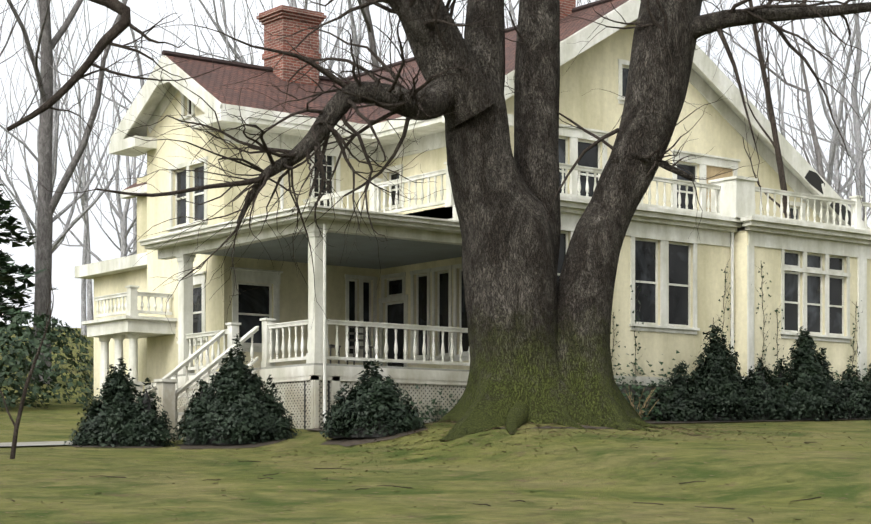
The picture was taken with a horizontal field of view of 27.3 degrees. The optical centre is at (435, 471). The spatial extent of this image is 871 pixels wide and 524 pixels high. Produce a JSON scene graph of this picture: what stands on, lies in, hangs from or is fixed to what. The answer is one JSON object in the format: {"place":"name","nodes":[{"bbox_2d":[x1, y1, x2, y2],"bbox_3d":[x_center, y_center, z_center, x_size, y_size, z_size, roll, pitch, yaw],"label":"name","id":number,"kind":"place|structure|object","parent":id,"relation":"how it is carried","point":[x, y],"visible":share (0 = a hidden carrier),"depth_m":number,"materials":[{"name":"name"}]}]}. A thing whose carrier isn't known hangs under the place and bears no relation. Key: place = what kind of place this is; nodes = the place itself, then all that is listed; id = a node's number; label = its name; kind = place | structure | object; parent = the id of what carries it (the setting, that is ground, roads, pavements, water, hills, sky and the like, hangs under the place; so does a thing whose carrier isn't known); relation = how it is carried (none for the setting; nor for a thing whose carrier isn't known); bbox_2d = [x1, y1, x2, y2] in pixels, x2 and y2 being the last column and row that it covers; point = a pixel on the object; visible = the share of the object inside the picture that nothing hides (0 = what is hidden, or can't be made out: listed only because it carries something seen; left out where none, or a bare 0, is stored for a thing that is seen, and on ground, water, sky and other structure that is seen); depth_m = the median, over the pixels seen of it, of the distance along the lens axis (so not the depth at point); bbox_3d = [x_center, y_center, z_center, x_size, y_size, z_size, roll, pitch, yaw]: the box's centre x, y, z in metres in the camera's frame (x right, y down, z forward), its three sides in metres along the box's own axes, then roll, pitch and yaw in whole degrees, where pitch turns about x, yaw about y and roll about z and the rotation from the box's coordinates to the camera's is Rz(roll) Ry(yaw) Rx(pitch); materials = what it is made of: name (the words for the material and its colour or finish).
{"place":"outdoors","nodes":[
{"label":"outdoors","id":0,"kind":"place"},
{"bbox_2d":[7,0,255,157],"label":"branch","id":1,"kind":"object","parent":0,"point":[116,30],"visible":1,"depth_m":26.64,"materials":[{"name":"brown plant"}]},
{"bbox_2d":[0,327,870,523],"bbox_3d":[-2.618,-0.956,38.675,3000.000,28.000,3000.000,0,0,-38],"label":"lawn","id":2,"kind":"structure","parent":0,"point":[566,482],"depth_m":27.95,"materials":[{"name":"green plant"}]},
{"bbox_2d":[0,184,57,353],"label":"tree","id":3,"kind":"object","parent":2,"relation":"on","point":[8,312],"visible":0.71,"depth_m":82.63,"materials":[{"name":"green plant"}]},
{"bbox_2d":[0,441,74,446],"bbox_3d":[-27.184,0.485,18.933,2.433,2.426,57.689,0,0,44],"label":"walk to steps","id":4,"kind":"object","parent":2,"relation":"on","point":[36,443],"visible":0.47,"depth_m":37.73,"materials":[{"name":"grey concrete"}]},
{"bbox_2d":[0,312,93,410],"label":"bush","id":5,"kind":"object","parent":2,"relation":"on","point":[18,360],"visible":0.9,"depth_m":60.59,"materials":[{"name":"green plant"}]},
{"bbox_2d":[73,425,635,448],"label":"soil patches","id":6,"kind":"object","parent":2,"relation":"on","point":[355,440],"visible":0.42,"depth_m":35.69,"materials":[{"name":"brown soil"}]},
{"bbox_2d":[305,423,426,430],"bbox_3d":[-0.057,-1.024,40.021,6.300,0.324,1.000,0,0,-38],"label":"mulch bed","id":7,"kind":"object","parent":2,"relation":"on","point":[319,429],"visible":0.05,"depth_m":38.41,"materials":[{"name":"brown soil"}]},
{"bbox_2d":[0,0,793,458],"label":"young trees","id":8,"kind":"object","parent":2,"relation":"on","point":[774,144],"visible":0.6,"depth_m":49.13,"materials":[{"name":"brown plant"}]},
{"bbox_2d":[0,420,870,523],"bbox_3d":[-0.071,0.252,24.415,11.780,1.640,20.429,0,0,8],"label":"fallen twigs","id":9,"kind":"object","parent":2,"relation":"on","point":[487,504],"visible":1,"depth_m":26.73,"materials":[{"name":"brown wood"}]},
{"bbox_2d":[0,0,870,334],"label":"bare trees","id":10,"kind":"object","parent":2,"relation":"on","point":[830,166],"visible":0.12,"depth_m":94.08,"materials":[{"name":"grey plant"}]},
{"bbox_2d":[0,0,870,383],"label":"bare trees","id":11,"kind":"object","parent":2,"relation":"on","point":[46,200],"visible":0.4,"depth_m":74.56,"materials":[{"name":"grey plant"}]},
{"bbox_2d":[23,0,870,439],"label":"tree","id":12,"kind":"object","parent":2,"relation":"on","point":[538,338],"depth_m":35.76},
{"bbox_2d":[64,324,870,446],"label":"evergreen shrubs","id":13,"kind":"object","parent":2,"relation":"on","point":[234,378],"depth_m":37.49,"materials":[{"name":"green plant"}]},
{"bbox_2d":[75,0,870,441],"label":"house trim","id":14,"kind":"structure","parent":2,"relation":"on","point":[729,202],"depth_m":45.77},
{"bbox_2d":[102,134,850,428],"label":"house","id":15,"kind":"structure","parent":2,"relation":"on","point":[396,252],"depth_m":43.60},
{"bbox_2d":[394,259,867,422],"bbox_3d":[7.858,-3.240,45.663,24.010,4.611,1.797,0,0,-38],"label":"ivy","id":16,"kind":"object","parent":2,"relation":"on","point":[637,399],"depth_m":44.33,"materials":[{"name":"green plant"}]},
{"bbox_2d":[615,380,794,420],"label":"dry stalks","id":17,"kind":"object","parent":2,"relation":"on","point":[646,401],"visible":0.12,"depth_m":43.11,"materials":[{"name":"brown plant"}]},
{"bbox_2d":[645,418,868,422],"bbox_3d":[9.263,-1.385,46.278,16.117,0.594,2.009,0,0,-35],"label":"mulch bed","id":18,"kind":"object","parent":2,"relation":"on","point":[651,421],"visible":0.25,"depth_m":43.70,"materials":[{"name":"brown soil"}]},
{"bbox_2d":[0,0,870,327],"label":"sky","id":19,"kind":"structure","parent":0,"point":[67,299],"materials":[{"name":"white"}]},
{"bbox_2d":[94,25,870,399],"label":"house walls","id":20,"kind":"structure","parent":0,"point":[712,131],"depth_m":46.80,"materials":[{"name":"beige paint"}]},
{"bbox_2d":[124,0,628,189],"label":"house roof","id":21,"kind":"structure","parent":20,"relation":"on","point":[212,82],"depth_m":46.81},
{"bbox_2d":[256,0,575,85],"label":"house chimneys","id":22,"kind":"object","parent":21,"relation":"on","point":[279,17],"visible":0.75,"depth_m":48.04,"materials":[{"name":"red brick"}]},
{"bbox_2d":[177,68,841,366],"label":"windows","id":23,"kind":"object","parent":20,"relation":"in","point":[255,300],"visible":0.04,"depth_m":46.52,"materials":[{"name":"black glass"}]}
]}

